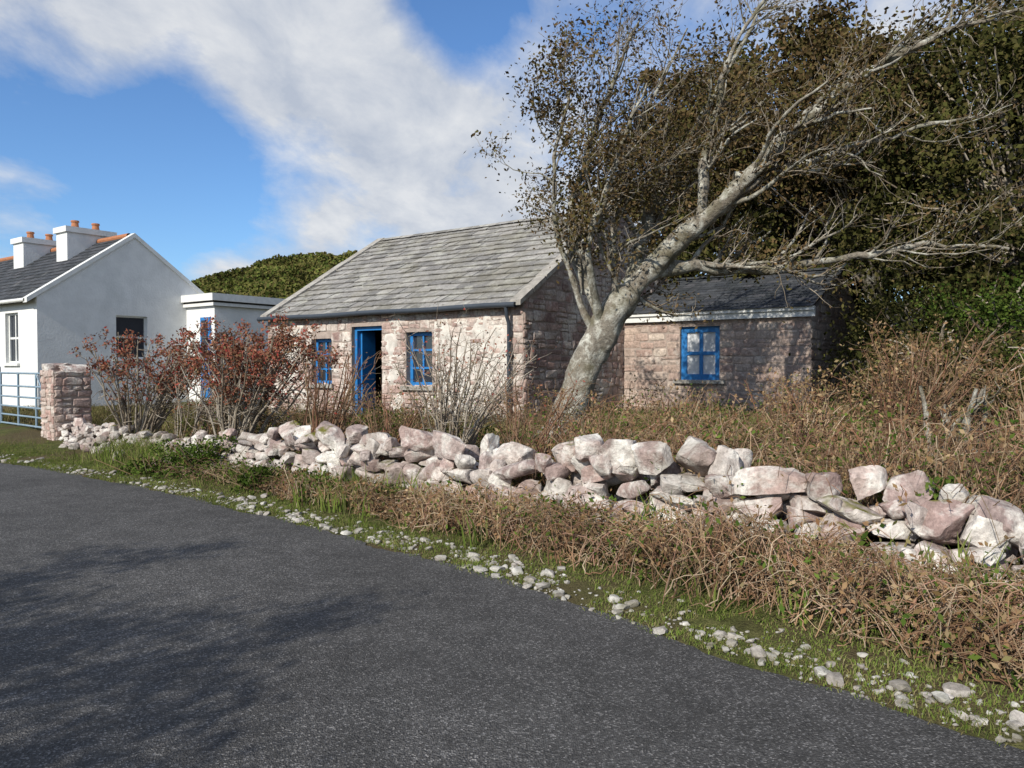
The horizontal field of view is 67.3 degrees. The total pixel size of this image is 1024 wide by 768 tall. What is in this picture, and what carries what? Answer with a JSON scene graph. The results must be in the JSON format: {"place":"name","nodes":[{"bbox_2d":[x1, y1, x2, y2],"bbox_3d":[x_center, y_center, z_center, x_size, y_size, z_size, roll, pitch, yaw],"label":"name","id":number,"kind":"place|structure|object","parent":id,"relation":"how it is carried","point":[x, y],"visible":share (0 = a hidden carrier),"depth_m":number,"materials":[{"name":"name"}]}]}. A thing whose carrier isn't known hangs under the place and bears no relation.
{"place":"outdoors","nodes":[
{"label":"outdoors","id":0,"kind":"place"},
{"bbox_2d":[191,250,357,298],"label":"hill","id":1,"kind":"structure","parent":0,"point":[281,277],"depth_m":73.79,"materials":[{"name":"green plant"}]},
{"bbox_2d":[0,0,1019,327],"label":"sky","id":2,"kind":"structure","parent":0,"point":[223,135],"materials":[{"name":"blue"}]},
{"bbox_2d":[0,463,1023,767],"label":"road","id":3,"kind":"structure","parent":0,"point":[140,627],"depth_m":3.98,"materials":[{"name":"grey asphalt"}]},
{"bbox_2d":[0,361,1023,749],"bbox_3d":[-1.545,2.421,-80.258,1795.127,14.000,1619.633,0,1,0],"label":"ground","id":4,"kind":"structure","parent":0,"point":[14,433],"depth_m":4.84,"materials":[{"name":"green plant"}]},
{"bbox_2d":[0,367,41,427],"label":"farm gate","id":5,"kind":"structure","parent":4,"relation":"on","point":[18,406],"depth_m":17.24,"materials":[{"name":"metal"}]},
{"bbox_2d":[41,371,90,440],"bbox_3d":[-8.986,0.488,15.504,0.680,1.520,0.680,1,2,40],"label":"stone gate pillar","id":6,"kind":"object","parent":4,"relation":"on","point":[69,406],"visible":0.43,"depth_m":15.26,"materials":[{"name":"stone"}]},
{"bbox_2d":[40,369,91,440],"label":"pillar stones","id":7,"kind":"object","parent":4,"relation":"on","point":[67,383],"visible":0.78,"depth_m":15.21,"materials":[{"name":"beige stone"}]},
{"bbox_2d":[42,363,91,372],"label":"pillar capstone","id":8,"kind":"structure","parent":7,"relation":"on","point":[76,368],"depth_m":15.35,"materials":[{"name":"beige stone"}]},
{"bbox_2d":[0,238,198,410],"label":"walls","id":9,"kind":"structure","parent":4,"relation":"on","point":[132,277],"depth_m":23.35,"materials":[{"name":"white paint"}]},
{"bbox_2d":[9,313,18,362],"bbox_3d":[-14.866,-1.374,23.083,0.900,1.500,0.071,1,2,36],"label":"window front","id":10,"kind":"structure","parent":9,"relation":"attached to","point":[13,340],"depth_m":23.21,"materials":[{"name":"white paint"}]},
{"bbox_2d":[0,238,122,304],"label":"roof slates","id":11,"kind":"object","parent":9,"relation":"on","point":[22,282],"visible":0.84,"depth_m":24.54,"materials":[{"name":"grey stone"}]},
{"bbox_2d":[0,298,22,303],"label":"gutter","id":12,"kind":"object","parent":11,"relation":"on","point":[11,301],"visible":1,"depth_m":22.21,"materials":[{"name":"white paint"}]},
{"bbox_2d":[10,220,116,268],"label":"chimneys","id":13,"kind":"object","parent":11,"relation":"on","point":[73,240],"visible":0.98,"depth_m":25.47,"materials":[{"name":"paint"}]},
{"bbox_2d":[0,233,129,261],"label":"ridge tiles","id":14,"kind":"object","parent":11,"relation":"on","point":[121,236],"visible":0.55,"depth_m":25.18,"materials":[{"name":"ceramic"}]},
{"bbox_2d":[1,359,151,365],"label":"window sills","id":15,"kind":"structure","parent":9,"relation":"attached to","point":[10,364],"depth_m":23.00,"materials":[{"name":"white paint"}]},
{"bbox_2d":[23,233,203,301],"bbox_3d":[-11.956,-3.562,24.276,0.250,2.380,6.260,1,2,36],"label":"verge band","id":16,"kind":"object","parent":9,"relation":"attached to","point":[65,275],"visible":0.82,"depth_m":23.45,"materials":[{"name":"white paint"}]},
{"bbox_2d":[116,315,145,358],"bbox_3d":[-12.064,-1.471,24.278,0.070,1.340,1.000,1,2,36],"label":"window gable","id":17,"kind":"structure","parent":9,"relation":"in","point":[136,324],"depth_m":24.36,"materials":[{"name":"black glass"}]},
{"bbox_2d":[95,456,193,476],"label":"weed clump","id":18,"kind":"object","parent":4,"relation":"on","point":[135,465],"visible":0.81,"depth_m":11.14,"materials":[{"name":"green plant"}]},
{"bbox_2d":[67,326,222,434],"bbox_3d":[-6.529,0.076,14.212,2.685,2.216,2.610,0,1,0],"label":"fuchsia bush","id":19,"kind":"object","parent":4,"relation":"on","point":[158,414],"visible":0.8,"depth_m":13.81,"materials":[{"name":"brown plant"}]},
{"bbox_2d":[151,352,242,437],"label":"fuchsia bush","id":20,"kind":"object","parent":4,"relation":"on","point":[199,411],"visible":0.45,"depth_m":13.01,"materials":[{"name":"brown plant"}]},
{"bbox_2d":[148,434,246,480],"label":"weed clump","id":21,"kind":"object","parent":4,"relation":"on","point":[206,448],"visible":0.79,"depth_m":10.89,"materials":[{"name":"green plant"}]},
{"bbox_2d":[181,293,284,401],"bbox_3d":[-9.376,-0.970,26.231,1.800,3.950,3.000,1,2,36],"label":"flat roof extension","id":22,"kind":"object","parent":4,"relation":"on","point":[230,309],"visible":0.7,"depth_m":25.36,"materials":[{"name":"white paint"}]},
{"bbox_2d":[200,317,211,396],"bbox_3d":[-9.956,-0.867,24.990,0.520,2.600,0.087,1,2,36],"label":"extension door","id":23,"kind":"structure","parent":22,"relation":"attached to","point":[202,319],"depth_m":24.93,"materials":[{"name":"blue paint"}]},
{"bbox_2d":[205,465,291,492],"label":"weed clump","id":24,"kind":"object","parent":4,"relation":"on","point":[249,480],"visible":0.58,"depth_m":9.55,"materials":[{"name":"green plant"}]},
{"bbox_2d":[167,307,342,437],"bbox_3d":[-3.909,0.025,11.975,2.735,2.462,2.202,0,1,0],"label":"fuchsia bush","id":25,"kind":"object","parent":4,"relation":"on","point":[236,357],"visible":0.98,"depth_m":11.75,"materials":[{"name":"brown plant"}]},
{"bbox_2d":[287,467,341,505],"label":"weed clump","id":26,"kind":"object","parent":4,"relation":"on","point":[316,479],"visible":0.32,"depth_m":8.84,"materials":[{"name":"green plant"}]},
{"bbox_2d":[281,325,385,433],"bbox_3d":[-2.467,0.166,10.802,1.372,2.026,1.858,-1,1,-27],"label":"fuchsia bush","id":27,"kind":"object","parent":4,"relation":"on","point":[339,416],"visible":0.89,"depth_m":10.64,"materials":[{"name":"red plant"}]},
{"bbox_2d":[343,405,426,431],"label":"weed clump","id":28,"kind":"object","parent":4,"relation":"on","point":[376,416],"visible":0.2,"depth_m":12.47,"materials":[{"name":"brown plant"}]},
{"bbox_2d":[340,372,442,459],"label":"fuchsia bush","id":29,"kind":"object","parent":4,"relation":"on","point":[372,430],"visible":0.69,"depth_m":10.20,"materials":[{"name":"brown plant"}]},
{"bbox_2d":[369,481,425,511],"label":"weed clump","id":30,"kind":"object","parent":4,"relation":"on","point":[395,491],"visible":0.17,"depth_m":8.11,"materials":[{"name":"green plant"}]},
{"bbox_2d":[66,403,785,511],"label":"grass tufts","id":31,"kind":"object","parent":4,"relation":"on","point":[135,451],"visible":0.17,"depth_m":12.01,"materials":[{"name":"green plant"}]},
{"bbox_2d":[374,299,549,444],"bbox_3d":[-0.643,0.011,9.865,2.390,2.174,1.805,0,1,0],"label":"fuchsia bush","id":32,"kind":"object","parent":4,"relation":"on","point":[455,421],"visible":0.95,"depth_m":9.82,"materials":[{"name":"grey plant"}]},
{"bbox_2d":[257,208,667,423],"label":"stone cottage","id":33,"kind":"structure","parent":4,"relation":"on","point":[503,277],"depth_m":17.25,"materials":[{"name":"stone"}]},
{"bbox_2d":[316,339,331,383],"bbox_3d":[-4.478,-0.548,18.620,0.720,1.090,0.070,1,2,36],"label":"window","id":34,"kind":"structure","parent":33,"relation":"in","point":[325,342],"depth_m":18.67,"materials":[{"name":"blue paint"}]},
{"bbox_2d":[410,332,431,385],"bbox_3d":[-1.913,-0.545,16.757,0.760,1.170,0.070,1,2,36],"label":"window frame right","id":35,"kind":"structure","parent":33,"relation":"in","point":[418,337],"depth_m":16.82,"materials":[{"name":"blue paint"}]},
{"bbox_2d":[428,425,526,446],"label":"weed clump","id":36,"kind":"object","parent":4,"relation":"on","point":[484,432],"visible":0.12,"depth_m":10.92,"materials":[{"name":"brown plant"}]},
{"bbox_2d":[1,394,1023,553],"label":"garden grass","id":37,"kind":"structure","parent":4,"relation":"on","point":[98,413],"depth_m":15.03,"materials":[{"name":"green plant"}]},
{"bbox_2d":[492,511,547,540],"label":"weed clump","id":38,"kind":"object","parent":4,"relation":"on","point":[517,526],"visible":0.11,"depth_m":6.85,"materials":[{"name":"green plant"}]},
{"bbox_2d":[57,418,1023,587],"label":"dry stone wall","id":39,"kind":"structure","parent":4,"relation":"on","point":[592,462],"depth_m":6.67,"materials":[{"name":"beige stone"}]},
{"bbox_2d":[468,365,616,475],"bbox_3d":[0.364,0.453,9.249,1.829,1.426,1.397,0,1,0],"label":"fuchsia bush","id":40,"kind":"object","parent":4,"relation":"on","point":[515,429],"visible":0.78,"depth_m":9.20,"materials":[{"name":"red plant"}]},
{"bbox_2d":[152,450,1023,695],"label":"bramble thicket","id":41,"kind":"object","parent":4,"relation":"on","point":[863,582],"visible":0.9,"depth_m":5.02,"materials":[{"name":"brown plant"}]},
{"bbox_2d":[172,369,1023,551],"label":"bramble thicket","id":42,"kind":"object","parent":4,"relation":"on","point":[921,455],"visible":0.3,"depth_m":7.14,"materials":[{"name":"brown plant"}]},
{"bbox_2d":[549,388,679,440],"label":"dry fuchsia bush","id":43,"kind":"object","parent":4,"relation":"on","point":[598,413],"visible":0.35,"depth_m":9.36,"materials":[{"name":"brown plant"}]},
{"bbox_2d":[594,526,659,551],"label":"weed clump","id":44,"kind":"object","parent":4,"relation":"on","point":[623,530],"visible":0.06,"depth_m":6.20,"materials":[{"name":"green plant"}]},
{"bbox_2d":[278,462,1023,668],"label":"sword leaf plants","id":45,"kind":"object","parent":4,"relation":"on","point":[343,506],"visible":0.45,"depth_m":5.47,"materials":[{"name":"green plant"}]},
{"bbox_2d":[557,58,766,280],"bbox_3d":[5.140,-5.010,24.492,7.767,10.628,6.212,0,1,0],"label":"evergreen tree","id":46,"kind":"object","parent":4,"relation":"on","point":[644,71],"visible":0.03,"depth_m":23.72,"materials":[{"name":"green plant"}]},
{"bbox_2d":[619,399,759,433],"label":"weed clump","id":47,"kind":"object","parent":4,"relation":"on","point":[720,413],"visible":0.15,"depth_m":11.43,"materials":[{"name":"brown plant"}]},
{"bbox_2d":[636,395,743,452],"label":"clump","id":48,"kind":"object","parent":4,"relation":"on","point":[707,423],"visible":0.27,"depth_m":8.60,"materials":[{"name":"brown plant"}]},
{"bbox_2d":[638,379,758,438],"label":"dry fuchsia bush","id":49,"kind":"object","parent":4,"relation":"on","point":[696,406],"visible":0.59,"depth_m":10.38,"materials":[{"name":"brown plant"}]},
{"bbox_2d":[674,439,766,471],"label":"weed clump","id":50,"kind":"object","parent":4,"relation":"on","point":[715,442],"visible":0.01,"depth_m":7.87,"materials":[{"name":"brown plant"}]},
{"bbox_2d":[463,0,1023,436],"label":"windswept tree","id":51,"kind":"object","parent":4,"relation":"on","point":[613,311],"visible":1,"depth_m":11.85,"materials":[{"name":"grey plant"}]},
{"bbox_2d":[624,266,863,416],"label":"stone outbuilding","id":52,"kind":"structure","parent":4,"relation":"on","point":[736,340],"depth_m":17.16,"materials":[{"name":"stone"}]},
{"bbox_2d":[681,326,719,379],"bbox_3d":[4.271,-0.693,17.329,0.930,1.200,0.070,1,2,36],"label":"window frame","id":53,"kind":"structure","parent":52,"relation":"in","point":[700,356],"depth_m":17.31,"materials":[{"name":"blue paint"}]},
{"bbox_2d":[637,9,958,352],"bbox_3d":[7.838,-4.597,20.404,9.254,10.288,6.993,0,1,0],"label":"evergreen tree","id":54,"kind":"object","parent":4,"relation":"on","point":[691,249],"visible":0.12,"depth_m":19.34,"materials":[{"name":"green plant"}]},
{"bbox_2d":[739,367,869,450],"bbox_3d":[3.936,0.370,10.118,1.514,1.252,1.656,1,2,43],"label":"dry fuchsia bush","id":55,"kind":"object","parent":4,"relation":"on","point":[785,393],"visible":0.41,"depth_m":10.01,"materials":[{"name":"brown plant"}]},
{"bbox_2d":[649,0,985,309],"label":"evergreen tree","id":56,"kind":"object","parent":4,"relation":"on","point":[818,16],"visible":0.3,"depth_m":17.45,"materials":[{"name":"green plant"}]},
{"bbox_2d":[762,391,886,438],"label":"weed clump","id":57,"kind":"object","parent":4,"relation":"on","point":[845,409],"visible":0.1,"depth_m":10.85,"materials":[{"name":"brown plant"}]},
{"bbox_2d":[755,348,900,461],"bbox_3d":[3.350,0.352,8.389,1.400,1.464,1.507,0,1,0],"label":"dry fuchsia bush","id":58,"kind":"object","parent":4,"relation":"on","point":[820,413],"visible":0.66,"depth_m":8.19,"materials":[{"name":"brown plant"}]},
{"bbox_2d":[767,434,912,490],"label":"weed clump","id":59,"kind":"object","parent":4,"relation":"on","point":[847,450],"visible":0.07,"depth_m":7.53,"materials":[{"name":"brown plant"}]},
{"bbox_2d":[839,591,946,635],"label":"weed clump","id":60,"kind":"object","parent":4,"relation":"on","point":[884,619],"visible":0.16,"depth_m":4.43,"materials":[{"name":"brown plant"}]},
{"bbox_2d":[789,258,1021,414],"bbox_3d":[7.650,-0.702,14.885,4.442,3.397,4.243,0,1,0],"label":"evergreen shrub","id":61,"kind":"object","parent":4,"relation":"on","point":[892,320],"visible":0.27,"depth_m":14.57,"materials":[{"name":"green plant"}]},
{"bbox_2d":[805,0,1023,347],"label":"evergreen tree","id":62,"kind":"object","parent":4,"relation":"on","point":[1012,51],"visible":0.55,"depth_m":15.10,"materials":[{"name":"green plant"}]},
{"bbox_2d":[816,300,1023,458],"bbox_3d":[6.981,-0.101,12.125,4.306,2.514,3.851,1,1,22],"label":"dry bush","id":63,"kind":"object","parent":4,"relation":"on","point":[957,346],"visible":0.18,"depth_m":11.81,"materials":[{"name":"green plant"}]},
{"bbox_2d":[877,472,999,540],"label":"weed clump","id":64,"kind":"object","parent":4,"relation":"on","point":[936,489],"visible":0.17,"depth_m":5.59,"materials":[{"name":"green plant"}]},
{"bbox_2d":[855,0,1023,316],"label":"evergreen tree","id":65,"kind":"object","parent":4,"relation":"on","point":[958,32],"visible":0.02,"depth_m":19.11,"materials":[{"name":"green plant"}]},
{"bbox_2d":[856,309,1023,444],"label":"dry fuchsia bush","id":66,"kind":"object","parent":4,"relation":"on","point":[928,383],"visible":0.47,"depth_m":9.51,"materials":[{"name":"brown plant"}]},
{"bbox_2d":[874,260,1023,417],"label":"evergreen shrub","id":67,"kind":"object","parent":4,"relation":"on","point":[995,314],"visible":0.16,"depth_m":12.89,"materials":[{"name":"green plant"}]},
{"bbox_2d":[918,372,1003,483],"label":"dead shrub","id":68,"kind":"object","parent":4,"relation":"on","point":[982,392],"visible":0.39,"depth_m":7.44,"materials":[{"name":"grey plant"}]},
{"bbox_2d":[947,343,1023,450],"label":"dry fuchsia bush","id":69,"kind":"object","parent":4,"relation":"on","point":[1019,401],"visible":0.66,"depth_m":7.54,"materials":[{"name":"brown plant"}]},
{"bbox_2d":[965,298,1023,439],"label":"evergreen shrub","id":70,"kind":"object","parent":4,"relation":"on","point":[1006,353],"visible":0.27,"depth_m":10.59,"materials":[{"name":"green plant"}]},
{"bbox_2d":[984,434,1023,503],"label":"weed clump","id":71,"kind":"object","parent":4,"relation":"on","point":[1008,456],"visible":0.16,"depth_m":6.55,"materials":[{"name":"brown plant"}]},
{"bbox_2d":[0,454,1023,742],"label":"gravel","id":72,"kind":"structure","parent":0,"point":[950,692],"depth_m":4.58,"materials":[{"name":"grey gravel"}]}
]}

